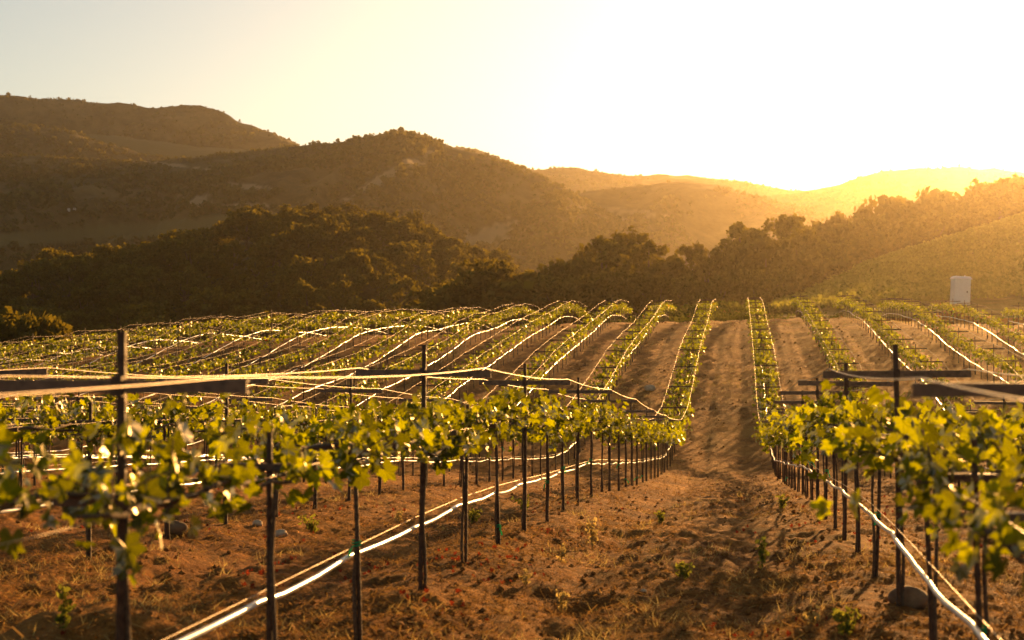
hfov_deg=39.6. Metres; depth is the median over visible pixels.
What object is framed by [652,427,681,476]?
grapevine
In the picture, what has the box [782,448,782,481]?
vine stake
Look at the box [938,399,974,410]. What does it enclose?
grapevine
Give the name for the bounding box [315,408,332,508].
vine stake
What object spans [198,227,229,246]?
oak tree
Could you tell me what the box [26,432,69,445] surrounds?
grapevine
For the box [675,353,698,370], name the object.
grapevine
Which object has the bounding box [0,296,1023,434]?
distant grapevines
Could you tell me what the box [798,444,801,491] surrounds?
vine stake
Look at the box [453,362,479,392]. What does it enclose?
grapevine
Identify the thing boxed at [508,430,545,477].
grapevine
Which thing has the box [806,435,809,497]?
vine stake
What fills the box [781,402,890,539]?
grapevine
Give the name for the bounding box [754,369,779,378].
grapevine
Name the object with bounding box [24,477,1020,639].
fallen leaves
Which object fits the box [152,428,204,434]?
grapevine
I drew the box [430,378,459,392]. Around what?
grapevine
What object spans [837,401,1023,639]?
grapevine
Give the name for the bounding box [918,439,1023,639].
vine stake
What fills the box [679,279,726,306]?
oak tree
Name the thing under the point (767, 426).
grapevine
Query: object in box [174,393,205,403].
grapevine
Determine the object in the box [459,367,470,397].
grapevine
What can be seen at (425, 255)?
oak tree
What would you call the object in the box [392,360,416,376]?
grapevine
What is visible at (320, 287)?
oak tree
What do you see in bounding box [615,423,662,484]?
grapevine
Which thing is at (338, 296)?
oak tree
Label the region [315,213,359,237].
oak tree
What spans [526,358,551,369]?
grapevine
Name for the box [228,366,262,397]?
grapevine
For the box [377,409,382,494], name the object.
vine stake
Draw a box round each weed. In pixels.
[55,584,76,629]
[297,513,319,531]
[394,510,403,521]
[468,508,482,522]
[511,494,529,508]
[519,569,531,584]
[556,542,566,562]
[556,582,570,613]
[585,517,598,550]
[654,509,664,522]
[675,561,694,578]
[755,536,769,569]
[775,493,789,507]
[802,604,820,624]
[830,605,861,635]
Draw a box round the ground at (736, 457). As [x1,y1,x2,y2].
[0,309,1023,639]
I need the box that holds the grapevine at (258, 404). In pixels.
[236,397,268,410]
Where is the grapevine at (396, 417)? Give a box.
[330,398,427,494]
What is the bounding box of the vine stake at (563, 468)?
[561,410,569,511]
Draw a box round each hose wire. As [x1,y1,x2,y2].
[163,456,659,639]
[765,396,1000,639]
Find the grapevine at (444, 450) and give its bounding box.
[309,408,498,590]
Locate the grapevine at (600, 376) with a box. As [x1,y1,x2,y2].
[593,370,620,386]
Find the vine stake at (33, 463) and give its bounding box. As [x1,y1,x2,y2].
[33,409,34,485]
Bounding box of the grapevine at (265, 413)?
[162,404,298,523]
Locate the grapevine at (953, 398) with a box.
[937,397,962,403]
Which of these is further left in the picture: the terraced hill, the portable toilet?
the terraced hill
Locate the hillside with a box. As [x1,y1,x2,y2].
[767,229,1023,318]
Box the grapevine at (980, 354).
[971,349,998,376]
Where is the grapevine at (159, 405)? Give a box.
[152,398,189,406]
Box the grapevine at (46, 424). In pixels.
[9,411,67,507]
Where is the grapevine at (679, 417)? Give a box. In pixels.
[662,410,691,429]
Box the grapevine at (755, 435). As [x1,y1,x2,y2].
[754,423,778,475]
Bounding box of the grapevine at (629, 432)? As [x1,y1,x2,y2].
[594,418,649,489]
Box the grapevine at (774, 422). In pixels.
[770,419,817,499]
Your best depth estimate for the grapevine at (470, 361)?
62.12 m
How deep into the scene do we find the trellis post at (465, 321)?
76.68 m
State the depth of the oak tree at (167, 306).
230.90 m
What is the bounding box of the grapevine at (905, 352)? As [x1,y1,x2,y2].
[900,349,924,368]
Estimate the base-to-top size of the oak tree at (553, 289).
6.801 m
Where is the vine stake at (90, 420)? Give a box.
[63,402,115,559]
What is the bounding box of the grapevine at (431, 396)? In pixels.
[418,390,437,398]
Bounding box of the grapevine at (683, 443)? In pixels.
[656,427,686,461]
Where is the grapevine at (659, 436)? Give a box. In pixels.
[633,425,675,480]
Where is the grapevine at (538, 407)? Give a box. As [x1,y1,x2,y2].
[419,388,566,543]
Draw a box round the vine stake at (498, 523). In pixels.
[494,416,511,544]
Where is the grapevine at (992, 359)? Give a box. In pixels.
[985,355,1014,364]
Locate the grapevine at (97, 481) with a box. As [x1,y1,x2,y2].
[0,393,259,639]
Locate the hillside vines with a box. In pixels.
[770,211,1023,312]
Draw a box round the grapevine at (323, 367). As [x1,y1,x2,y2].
[312,362,338,380]
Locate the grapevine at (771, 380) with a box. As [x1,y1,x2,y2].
[752,375,778,389]
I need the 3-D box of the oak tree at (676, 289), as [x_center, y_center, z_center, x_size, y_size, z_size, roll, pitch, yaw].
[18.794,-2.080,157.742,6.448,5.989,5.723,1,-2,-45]
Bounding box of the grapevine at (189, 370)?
[176,365,204,375]
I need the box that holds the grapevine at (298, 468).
[81,405,435,639]
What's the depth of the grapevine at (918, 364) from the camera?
55.80 m
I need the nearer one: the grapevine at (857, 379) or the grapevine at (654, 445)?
the grapevine at (654, 445)
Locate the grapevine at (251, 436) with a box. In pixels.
[236,432,259,446]
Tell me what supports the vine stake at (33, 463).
on the ground at (736, 457)
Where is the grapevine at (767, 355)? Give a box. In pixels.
[752,350,775,359]
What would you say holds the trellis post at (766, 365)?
on the ground at (736, 457)
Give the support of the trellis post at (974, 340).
on the ground at (736, 457)
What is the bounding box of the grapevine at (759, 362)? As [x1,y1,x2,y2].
[753,356,777,370]
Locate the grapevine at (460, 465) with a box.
[459,428,498,486]
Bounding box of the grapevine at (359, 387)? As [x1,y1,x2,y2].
[342,383,372,405]
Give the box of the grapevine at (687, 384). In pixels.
[673,378,698,403]
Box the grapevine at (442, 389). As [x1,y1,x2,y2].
[420,385,449,397]
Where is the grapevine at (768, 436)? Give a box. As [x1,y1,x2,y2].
[762,427,788,485]
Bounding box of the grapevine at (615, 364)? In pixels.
[599,358,628,367]
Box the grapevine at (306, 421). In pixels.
[232,396,315,517]
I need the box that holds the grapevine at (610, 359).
[604,353,627,362]
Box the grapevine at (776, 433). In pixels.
[765,424,808,494]
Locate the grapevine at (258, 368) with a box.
[241,363,273,372]
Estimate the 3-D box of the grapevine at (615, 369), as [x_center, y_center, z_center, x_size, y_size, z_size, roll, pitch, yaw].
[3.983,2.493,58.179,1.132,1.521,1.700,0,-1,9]
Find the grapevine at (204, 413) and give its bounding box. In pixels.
[92,393,247,538]
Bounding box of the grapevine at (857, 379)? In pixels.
[834,378,866,387]
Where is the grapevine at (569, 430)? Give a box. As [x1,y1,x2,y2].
[508,396,582,521]
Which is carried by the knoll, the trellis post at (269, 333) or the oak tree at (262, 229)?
the oak tree at (262, 229)
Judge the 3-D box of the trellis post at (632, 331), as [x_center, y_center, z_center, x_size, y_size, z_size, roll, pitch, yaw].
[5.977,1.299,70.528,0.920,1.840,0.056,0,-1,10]
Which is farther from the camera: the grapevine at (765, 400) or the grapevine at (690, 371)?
the grapevine at (690, 371)
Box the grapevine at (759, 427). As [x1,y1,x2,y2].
[754,423,771,461]
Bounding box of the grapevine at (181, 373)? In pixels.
[161,367,187,375]
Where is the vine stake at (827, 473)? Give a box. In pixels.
[825,454,829,518]
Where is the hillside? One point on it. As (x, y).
(994, 305)
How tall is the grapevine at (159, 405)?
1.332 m
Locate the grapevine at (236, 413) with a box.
[192,402,243,487]
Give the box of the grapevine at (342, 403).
[320,396,349,406]
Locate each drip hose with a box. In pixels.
[0,315,666,513]
[1,315,625,474]
[1,333,258,397]
[2,346,151,377]
[9,325,443,453]
[12,322,491,455]
[13,327,386,442]
[15,319,537,458]
[16,316,582,458]
[45,339,195,378]
[55,330,324,403]
[178,443,671,639]
[754,316,987,639]
[840,310,943,408]
[882,313,1023,397]
[935,315,1023,354]
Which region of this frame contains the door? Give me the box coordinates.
[956,280,968,302]
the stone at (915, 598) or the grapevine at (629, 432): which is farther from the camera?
the grapevine at (629, 432)
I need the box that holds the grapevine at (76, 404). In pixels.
[40,393,147,451]
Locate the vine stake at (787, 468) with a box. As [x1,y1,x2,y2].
[785,446,787,484]
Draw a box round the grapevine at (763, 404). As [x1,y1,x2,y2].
[752,397,783,410]
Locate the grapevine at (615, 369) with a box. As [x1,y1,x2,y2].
[596,362,622,388]
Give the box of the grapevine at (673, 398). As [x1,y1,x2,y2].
[664,390,691,411]
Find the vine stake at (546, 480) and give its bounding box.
[544,433,548,521]
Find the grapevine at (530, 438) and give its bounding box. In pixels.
[517,431,553,475]
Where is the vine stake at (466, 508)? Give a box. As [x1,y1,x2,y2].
[461,405,496,561]
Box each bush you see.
[0,306,64,359]
[0,313,45,366]
[1,311,90,362]
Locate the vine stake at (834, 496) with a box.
[832,439,835,528]
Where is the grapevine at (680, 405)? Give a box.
[663,399,690,419]
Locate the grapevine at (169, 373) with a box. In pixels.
[146,368,174,379]
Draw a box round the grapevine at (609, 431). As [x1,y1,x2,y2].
[567,412,624,491]
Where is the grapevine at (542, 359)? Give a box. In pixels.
[529,353,558,365]
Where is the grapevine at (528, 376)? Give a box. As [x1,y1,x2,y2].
[516,371,542,386]
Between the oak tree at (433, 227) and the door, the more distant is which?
the oak tree at (433, 227)
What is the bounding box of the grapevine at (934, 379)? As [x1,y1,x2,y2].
[919,378,948,382]
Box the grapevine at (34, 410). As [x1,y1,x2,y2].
[6,404,67,485]
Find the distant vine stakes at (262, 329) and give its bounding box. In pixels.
[1,300,1023,368]
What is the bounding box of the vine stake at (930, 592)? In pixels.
[878,422,953,639]
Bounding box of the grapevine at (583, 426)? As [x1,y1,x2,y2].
[531,399,609,509]
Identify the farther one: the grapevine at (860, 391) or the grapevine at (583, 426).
the grapevine at (860, 391)
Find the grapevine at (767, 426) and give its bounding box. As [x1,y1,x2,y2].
[762,423,813,490]
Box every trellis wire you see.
[0,300,669,404]
[0,300,699,415]
[0,304,711,419]
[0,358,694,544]
[3,304,516,415]
[8,304,521,417]
[9,369,681,508]
[11,349,628,427]
[15,303,552,412]
[25,307,475,413]
[32,310,383,409]
[41,301,575,403]
[42,313,366,379]
[48,304,647,405]
[156,300,614,410]
[196,307,463,406]
[207,300,622,409]
[749,310,1023,420]
[764,309,1023,408]
[835,424,1023,532]
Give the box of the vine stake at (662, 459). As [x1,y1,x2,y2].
[661,443,663,474]
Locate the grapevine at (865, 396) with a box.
[848,390,867,402]
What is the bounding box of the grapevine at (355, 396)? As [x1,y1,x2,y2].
[329,392,362,401]
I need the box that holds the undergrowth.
[581,300,881,322]
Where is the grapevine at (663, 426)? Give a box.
[621,419,672,481]
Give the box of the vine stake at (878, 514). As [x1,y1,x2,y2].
[871,407,892,576]
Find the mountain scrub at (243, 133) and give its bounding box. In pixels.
[0,92,301,150]
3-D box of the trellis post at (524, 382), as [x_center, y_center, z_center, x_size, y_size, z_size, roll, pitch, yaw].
[0.129,1.356,14.207,0.920,1.840,0.073,0,-2,8]
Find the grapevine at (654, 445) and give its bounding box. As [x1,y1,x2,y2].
[638,428,673,475]
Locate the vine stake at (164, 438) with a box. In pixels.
[140,403,182,538]
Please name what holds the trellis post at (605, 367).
on the ground at (736, 457)
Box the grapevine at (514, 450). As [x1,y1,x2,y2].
[497,433,529,468]
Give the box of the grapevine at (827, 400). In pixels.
[786,385,912,553]
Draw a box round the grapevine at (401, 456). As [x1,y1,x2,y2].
[379,403,429,489]
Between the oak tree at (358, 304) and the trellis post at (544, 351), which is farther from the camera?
the oak tree at (358, 304)
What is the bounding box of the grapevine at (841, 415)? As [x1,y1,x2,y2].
[792,402,942,577]
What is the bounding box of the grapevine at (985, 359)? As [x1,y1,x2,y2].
[979,354,1006,381]
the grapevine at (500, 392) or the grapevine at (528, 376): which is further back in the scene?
the grapevine at (528, 376)
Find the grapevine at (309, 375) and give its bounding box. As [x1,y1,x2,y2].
[288,371,315,383]
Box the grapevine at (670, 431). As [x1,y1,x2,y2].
[634,427,675,478]
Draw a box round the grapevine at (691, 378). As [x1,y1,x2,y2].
[671,370,696,381]
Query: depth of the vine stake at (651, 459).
34.32 m
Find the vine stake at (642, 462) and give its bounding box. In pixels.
[640,434,648,481]
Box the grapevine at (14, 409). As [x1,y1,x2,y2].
[0,399,35,422]
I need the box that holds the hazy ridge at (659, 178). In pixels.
[457,147,801,194]
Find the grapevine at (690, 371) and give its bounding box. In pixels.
[672,365,697,382]
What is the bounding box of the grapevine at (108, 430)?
[21,393,156,559]
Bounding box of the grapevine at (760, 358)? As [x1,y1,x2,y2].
[754,354,776,370]
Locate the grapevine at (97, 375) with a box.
[73,372,106,379]
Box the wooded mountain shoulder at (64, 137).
[0,124,165,160]
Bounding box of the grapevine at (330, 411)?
[305,403,336,414]
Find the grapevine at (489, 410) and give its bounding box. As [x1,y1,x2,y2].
[401,383,554,561]
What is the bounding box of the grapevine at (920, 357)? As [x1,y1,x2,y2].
[905,356,931,367]
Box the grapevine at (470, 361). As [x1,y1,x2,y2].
[461,355,485,366]
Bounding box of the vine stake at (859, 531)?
[829,424,873,554]
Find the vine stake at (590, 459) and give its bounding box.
[587,411,598,496]
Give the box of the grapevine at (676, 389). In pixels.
[666,383,694,413]
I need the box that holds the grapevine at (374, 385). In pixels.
[357,378,379,387]
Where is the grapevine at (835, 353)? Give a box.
[826,351,847,360]
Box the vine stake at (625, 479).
[615,430,637,486]
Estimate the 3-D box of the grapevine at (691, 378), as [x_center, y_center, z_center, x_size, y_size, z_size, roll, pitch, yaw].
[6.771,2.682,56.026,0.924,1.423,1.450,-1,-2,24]
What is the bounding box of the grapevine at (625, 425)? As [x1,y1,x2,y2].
[606,411,652,490]
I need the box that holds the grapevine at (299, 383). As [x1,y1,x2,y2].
[275,378,303,390]
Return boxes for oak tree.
[0,275,30,298]
[0,294,15,314]
[0,301,23,314]
[2,268,29,293]
[2,296,36,312]
[14,262,42,298]
[14,305,76,331]
[16,260,24,270]
[16,266,58,299]
[32,247,71,265]
[40,313,81,341]
[47,253,91,271]
[60,310,101,332]
[72,323,86,333]
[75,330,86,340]
[83,252,112,268]
[83,322,129,355]
[90,243,121,263]
[103,304,130,327]
[107,242,144,261]
[118,303,183,340]
[118,311,172,352]
[121,300,187,327]
[137,241,153,250]
[149,231,178,250]
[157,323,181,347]
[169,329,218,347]
[170,228,219,256]
[183,286,227,328]
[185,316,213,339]
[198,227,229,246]
[207,221,233,250]
[207,293,273,330]
[213,220,236,239]
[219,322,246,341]
[221,208,265,249]
[226,305,281,337]
[235,204,271,242]
[237,311,312,340]
[258,216,285,239]
[260,219,287,239]
[268,302,297,333]
[273,255,330,287]
[277,222,336,271]
[278,203,301,226]
[278,278,331,313]
[280,247,304,272]
[282,312,313,336]
[283,209,313,233]
[288,275,331,299]
[291,205,307,212]
[291,285,333,313]
[298,302,333,336]
[302,209,326,224]
[305,217,354,258]
[306,201,321,218]
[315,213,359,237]
[319,204,345,216]
[319,267,370,297]
[319,280,356,319]
[323,248,382,298]
[326,274,353,305]
[326,322,363,335]
[331,296,386,328]
[336,202,366,219]
[338,213,375,236]
[343,226,381,253]
[351,236,371,250]
[353,248,389,273]
[356,311,403,334]
[359,211,403,245]
[366,210,399,242]
[369,254,393,292]
[376,273,404,307]
[379,229,398,254]
[381,275,421,306]
[382,242,425,274]
[384,263,417,290]
[385,217,427,246]
[386,302,407,313]
[390,250,414,278]
[391,279,516,332]
[398,210,427,236]
[398,240,431,273]
[417,258,438,288]
[418,224,440,251]
[420,224,448,244]
[422,282,436,289]
[427,234,464,260]
[431,244,481,274]
[436,257,457,279]
[445,262,467,279]
[450,268,577,329]
[451,258,524,328]
[464,243,488,262]
[478,248,521,273]
[494,261,515,272]
[513,270,613,324]
[533,280,579,324]
[536,256,603,322]
[551,243,610,276]
[560,276,611,322]
[570,273,629,321]
[584,234,638,319]
[593,268,642,317]
[598,225,657,318]
[610,271,662,316]
[622,239,677,277]
[628,273,683,312]
[636,257,698,281]
[653,275,703,310]
[673,240,713,278]
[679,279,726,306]
[686,248,735,282]
[696,240,747,282]
[696,275,741,304]
[716,221,781,272]
[719,272,764,304]
[727,234,804,276]
[735,268,785,305]
[761,213,805,269]
[775,226,855,269]
[804,225,838,243]
[808,219,859,242]
[830,203,864,224]
[839,213,903,244]
[844,194,908,244]
[896,185,930,318]
[897,198,960,236]
[898,210,971,240]
[915,188,962,210]
[935,210,985,235]
[946,177,1015,216]
[954,199,984,226]
[957,177,1014,201]
[968,190,1023,218]
[968,193,1017,223]
[1010,173,1023,189]
[1013,183,1023,196]
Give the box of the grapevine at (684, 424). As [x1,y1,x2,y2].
[657,416,692,459]
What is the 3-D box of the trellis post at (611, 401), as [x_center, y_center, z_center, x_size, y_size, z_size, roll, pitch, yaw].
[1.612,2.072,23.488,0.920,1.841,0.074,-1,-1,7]
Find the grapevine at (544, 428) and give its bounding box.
[540,427,554,460]
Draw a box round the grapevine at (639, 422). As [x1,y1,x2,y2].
[605,415,648,485]
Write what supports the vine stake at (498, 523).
on the ground at (736, 457)
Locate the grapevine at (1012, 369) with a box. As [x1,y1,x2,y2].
[1003,363,1023,397]
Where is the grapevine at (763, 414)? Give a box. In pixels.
[752,406,780,446]
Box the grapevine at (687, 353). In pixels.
[676,351,704,359]
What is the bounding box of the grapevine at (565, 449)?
[549,428,575,468]
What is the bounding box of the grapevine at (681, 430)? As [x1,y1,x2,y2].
[659,426,685,471]
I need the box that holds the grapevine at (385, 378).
[364,376,388,381]
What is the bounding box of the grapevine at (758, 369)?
[755,364,778,388]
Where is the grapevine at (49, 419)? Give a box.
[0,393,72,442]
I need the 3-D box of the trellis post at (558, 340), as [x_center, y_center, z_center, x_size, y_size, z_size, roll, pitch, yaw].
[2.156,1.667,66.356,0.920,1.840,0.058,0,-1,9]
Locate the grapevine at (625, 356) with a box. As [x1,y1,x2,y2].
[606,351,630,364]
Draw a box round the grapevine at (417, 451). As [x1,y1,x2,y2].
[412,450,418,475]
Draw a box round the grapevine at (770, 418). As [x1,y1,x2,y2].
[768,413,811,499]
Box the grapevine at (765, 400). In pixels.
[751,392,780,405]
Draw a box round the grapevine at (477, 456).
[472,428,491,483]
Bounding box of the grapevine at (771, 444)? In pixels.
[766,415,816,489]
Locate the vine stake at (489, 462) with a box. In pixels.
[489,440,491,481]
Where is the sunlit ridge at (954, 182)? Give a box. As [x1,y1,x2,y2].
[766,167,1023,221]
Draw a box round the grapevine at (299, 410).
[283,406,357,508]
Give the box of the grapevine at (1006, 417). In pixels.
[992,409,1023,451]
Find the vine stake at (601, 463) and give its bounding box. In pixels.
[600,434,602,491]
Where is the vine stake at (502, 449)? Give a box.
[501,435,503,480]
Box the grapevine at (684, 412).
[658,405,694,419]
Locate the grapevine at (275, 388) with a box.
[259,382,296,395]
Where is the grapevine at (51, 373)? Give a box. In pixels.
[25,369,53,379]
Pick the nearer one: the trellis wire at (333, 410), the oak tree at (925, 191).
the trellis wire at (333, 410)
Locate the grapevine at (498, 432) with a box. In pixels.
[487,428,518,481]
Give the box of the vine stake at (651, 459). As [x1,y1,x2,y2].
[651,439,651,478]
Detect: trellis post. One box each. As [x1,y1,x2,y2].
[0,331,249,639]
[0,369,48,431]
[25,334,39,363]
[28,399,54,477]
[47,351,64,379]
[53,393,102,449]
[63,358,81,370]
[77,328,91,357]
[79,363,99,393]
[91,336,106,363]
[127,356,145,376]
[129,322,144,348]
[147,331,163,357]
[149,363,169,402]
[163,320,177,345]
[168,346,184,379]
[192,354,211,371]
[203,330,219,361]
[211,363,268,523]
[213,313,227,339]
[220,363,240,402]
[228,389,272,479]
[229,347,246,365]
[236,318,251,344]
[238,406,257,444]
[258,354,277,384]
[258,384,277,408]
[261,330,277,353]
[264,309,278,337]
[291,343,309,376]
[293,363,313,403]
[306,399,347,483]
[318,378,382,500]
[319,333,336,362]
[326,353,344,388]
[334,381,356,406]
[354,343,372,376]
[355,345,490,589]
[366,364,387,400]
[378,331,395,363]
[387,307,401,331]
[393,352,413,389]
[399,389,451,401]
[415,381,439,396]
[418,341,436,369]
[420,310,434,338]
[437,308,451,332]
[439,333,456,362]
[441,364,462,400]
[453,305,466,326]
[457,318,473,349]
[463,350,483,387]
[472,400,487,484]
[479,364,570,531]
[483,338,501,373]
[499,328,517,361]
[500,303,514,329]
[512,437,513,478]
[514,319,530,350]
[518,364,539,394]
[534,347,554,386]
[544,377,612,502]
[548,336,567,371]
[561,327,579,357]
[567,406,586,451]
[572,320,588,351]
[581,394,636,490]
[582,314,597,343]
[582,381,606,398]
[594,363,616,399]
[606,346,626,385]
[614,403,653,485]
[623,328,641,361]
[627,408,666,480]
[631,321,647,353]
[643,413,674,476]
[655,413,682,469]
[660,402,687,452]
[668,381,692,418]
[673,362,696,398]
[678,345,699,381]
[683,335,702,352]
[752,334,770,346]
[752,345,773,368]
[755,361,777,397]
[755,382,780,404]
[756,403,783,414]
[758,421,774,473]
[761,420,779,477]
[764,409,787,483]
[768,404,792,487]
[774,390,815,493]
[781,378,853,497]
[798,364,893,540]
[807,310,823,340]
[815,328,833,359]
[821,335,841,348]
[822,344,970,606]
[828,345,849,359]
[835,359,859,368]
[840,293,853,317]
[848,386,870,402]
[866,308,881,337]
[872,317,890,338]
[882,326,900,356]
[892,335,912,370]
[904,298,918,325]
[904,344,926,382]
[911,382,1023,523]
[920,357,942,369]
[924,309,940,339]
[935,318,953,350]
[949,328,968,338]
[957,300,971,327]
[964,337,985,374]
[969,306,984,332]
[974,398,1023,407]
[982,344,1004,381]
[999,322,1017,353]
[1003,356,1023,397]
[1011,303,1018,330]
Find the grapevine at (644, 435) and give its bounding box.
[599,420,660,486]
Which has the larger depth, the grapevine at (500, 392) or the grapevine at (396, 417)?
the grapevine at (500, 392)
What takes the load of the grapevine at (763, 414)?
on the ground at (736, 457)
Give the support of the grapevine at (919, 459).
on the ground at (736, 457)
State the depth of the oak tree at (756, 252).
176.32 m
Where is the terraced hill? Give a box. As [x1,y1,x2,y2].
[85,134,247,158]
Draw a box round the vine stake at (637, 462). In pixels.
[634,437,637,483]
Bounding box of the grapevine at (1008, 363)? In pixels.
[993,358,1019,381]
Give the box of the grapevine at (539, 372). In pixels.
[526,366,547,389]
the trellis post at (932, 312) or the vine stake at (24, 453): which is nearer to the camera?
the vine stake at (24, 453)
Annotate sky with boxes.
[0,0,1023,190]
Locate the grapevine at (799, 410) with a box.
[772,395,887,528]
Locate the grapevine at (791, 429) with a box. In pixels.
[778,404,825,518]
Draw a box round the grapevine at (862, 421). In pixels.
[793,379,966,605]
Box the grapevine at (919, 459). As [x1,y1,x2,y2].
[820,386,1023,639]
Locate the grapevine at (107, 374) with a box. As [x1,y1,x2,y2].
[90,366,116,394]
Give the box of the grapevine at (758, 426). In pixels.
[755,416,773,456]
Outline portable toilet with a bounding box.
[949,276,971,306]
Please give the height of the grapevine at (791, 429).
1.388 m
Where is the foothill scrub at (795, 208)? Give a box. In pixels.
[577,180,834,315]
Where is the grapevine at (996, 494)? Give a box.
[810,453,1023,591]
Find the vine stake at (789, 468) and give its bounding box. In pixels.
[789,452,790,486]
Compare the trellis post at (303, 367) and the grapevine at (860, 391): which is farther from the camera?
the trellis post at (303, 367)
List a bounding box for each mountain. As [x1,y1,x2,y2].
[0,95,297,150]
[0,134,620,287]
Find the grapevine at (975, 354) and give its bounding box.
[967,348,990,378]
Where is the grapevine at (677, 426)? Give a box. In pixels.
[651,421,683,465]
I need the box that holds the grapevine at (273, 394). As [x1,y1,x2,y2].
[249,388,282,408]
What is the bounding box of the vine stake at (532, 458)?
[532,438,532,476]
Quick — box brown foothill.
[578,182,832,319]
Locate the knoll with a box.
[23,240,552,341]
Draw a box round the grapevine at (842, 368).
[831,364,856,370]
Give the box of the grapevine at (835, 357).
[827,351,853,380]
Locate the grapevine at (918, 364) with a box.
[911,359,941,369]
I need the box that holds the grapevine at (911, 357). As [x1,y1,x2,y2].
[903,354,929,365]
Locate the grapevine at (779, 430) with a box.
[771,408,831,497]
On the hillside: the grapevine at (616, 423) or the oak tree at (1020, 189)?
the oak tree at (1020, 189)
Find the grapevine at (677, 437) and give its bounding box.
[648,430,678,473]
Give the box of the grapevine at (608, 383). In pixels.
[588,379,614,388]
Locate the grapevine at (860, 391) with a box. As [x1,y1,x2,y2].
[839,379,869,399]
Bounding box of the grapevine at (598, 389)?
[587,384,613,399]
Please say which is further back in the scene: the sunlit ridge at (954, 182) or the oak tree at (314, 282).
the sunlit ridge at (954, 182)
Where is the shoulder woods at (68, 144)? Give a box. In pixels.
[0,122,168,160]
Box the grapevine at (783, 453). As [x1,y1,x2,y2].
[760,432,801,481]
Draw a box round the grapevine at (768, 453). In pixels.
[760,422,796,483]
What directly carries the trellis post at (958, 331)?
on the ground at (736, 457)
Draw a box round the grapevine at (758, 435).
[757,426,779,478]
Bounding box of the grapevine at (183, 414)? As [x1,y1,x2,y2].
[151,406,210,431]
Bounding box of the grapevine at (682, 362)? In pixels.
[676,357,701,381]
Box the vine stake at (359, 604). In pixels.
[313,419,395,639]
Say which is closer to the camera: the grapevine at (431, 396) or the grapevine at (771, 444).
the grapevine at (771, 444)
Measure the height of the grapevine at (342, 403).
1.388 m
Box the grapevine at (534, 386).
[510,376,536,391]
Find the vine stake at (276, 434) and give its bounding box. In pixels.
[274,407,293,516]
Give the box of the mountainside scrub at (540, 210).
[0,128,639,288]
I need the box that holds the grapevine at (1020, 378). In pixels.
[1010,372,1023,408]
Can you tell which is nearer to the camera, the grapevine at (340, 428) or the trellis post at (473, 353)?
the grapevine at (340, 428)
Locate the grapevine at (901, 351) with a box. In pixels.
[898,346,918,370]
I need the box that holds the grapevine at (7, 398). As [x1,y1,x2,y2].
[2,397,32,408]
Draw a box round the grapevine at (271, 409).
[224,406,283,456]
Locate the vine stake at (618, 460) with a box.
[617,428,619,490]
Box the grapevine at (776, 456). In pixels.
[760,438,776,475]
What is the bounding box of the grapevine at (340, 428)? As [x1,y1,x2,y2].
[210,392,474,639]
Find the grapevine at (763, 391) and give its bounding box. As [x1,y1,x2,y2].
[751,384,779,396]
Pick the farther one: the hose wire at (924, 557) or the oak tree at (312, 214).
the oak tree at (312, 214)
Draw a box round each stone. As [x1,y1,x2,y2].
[164,520,187,534]
[252,520,262,525]
[275,529,287,536]
[644,385,655,390]
[888,585,927,608]
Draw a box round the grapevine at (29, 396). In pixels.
[16,393,51,404]
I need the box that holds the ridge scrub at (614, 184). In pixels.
[455,145,800,194]
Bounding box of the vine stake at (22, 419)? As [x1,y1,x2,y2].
[7,411,37,506]
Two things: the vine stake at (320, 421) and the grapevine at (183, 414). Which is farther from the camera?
the grapevine at (183, 414)
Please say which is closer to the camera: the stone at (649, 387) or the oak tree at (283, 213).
the stone at (649, 387)
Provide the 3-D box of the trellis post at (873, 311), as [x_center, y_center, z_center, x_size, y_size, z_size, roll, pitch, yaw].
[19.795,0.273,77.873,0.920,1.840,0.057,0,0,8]
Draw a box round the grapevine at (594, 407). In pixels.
[543,399,620,499]
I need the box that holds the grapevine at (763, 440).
[759,431,794,484]
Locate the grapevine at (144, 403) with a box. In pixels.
[104,402,162,474]
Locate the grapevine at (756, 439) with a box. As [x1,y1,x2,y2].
[755,437,775,475]
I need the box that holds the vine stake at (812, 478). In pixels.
[810,447,814,499]
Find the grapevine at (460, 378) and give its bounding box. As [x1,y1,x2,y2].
[439,377,462,384]
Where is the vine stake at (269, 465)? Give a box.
[219,432,318,639]
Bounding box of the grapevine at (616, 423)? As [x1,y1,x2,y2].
[566,401,629,496]
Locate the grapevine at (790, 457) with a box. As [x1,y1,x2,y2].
[759,422,791,488]
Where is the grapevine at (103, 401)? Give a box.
[82,395,106,406]
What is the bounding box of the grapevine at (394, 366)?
[383,362,410,393]
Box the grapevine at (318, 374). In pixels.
[304,367,325,394]
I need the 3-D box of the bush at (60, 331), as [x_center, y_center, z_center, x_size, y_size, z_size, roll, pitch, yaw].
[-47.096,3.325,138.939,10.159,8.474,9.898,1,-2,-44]
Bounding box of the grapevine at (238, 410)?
[224,404,255,411]
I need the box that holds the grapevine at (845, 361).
[826,358,855,388]
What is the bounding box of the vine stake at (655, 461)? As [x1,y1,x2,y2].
[655,446,655,477]
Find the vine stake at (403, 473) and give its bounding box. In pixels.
[395,414,404,489]
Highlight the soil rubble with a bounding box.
[1,316,1023,639]
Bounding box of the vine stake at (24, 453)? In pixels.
[23,442,24,467]
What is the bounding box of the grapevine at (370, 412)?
[296,401,392,500]
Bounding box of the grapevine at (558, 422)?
[489,391,590,531]
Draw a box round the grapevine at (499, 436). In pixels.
[487,433,521,479]
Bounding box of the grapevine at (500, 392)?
[496,387,523,402]
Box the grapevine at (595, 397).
[580,394,607,403]

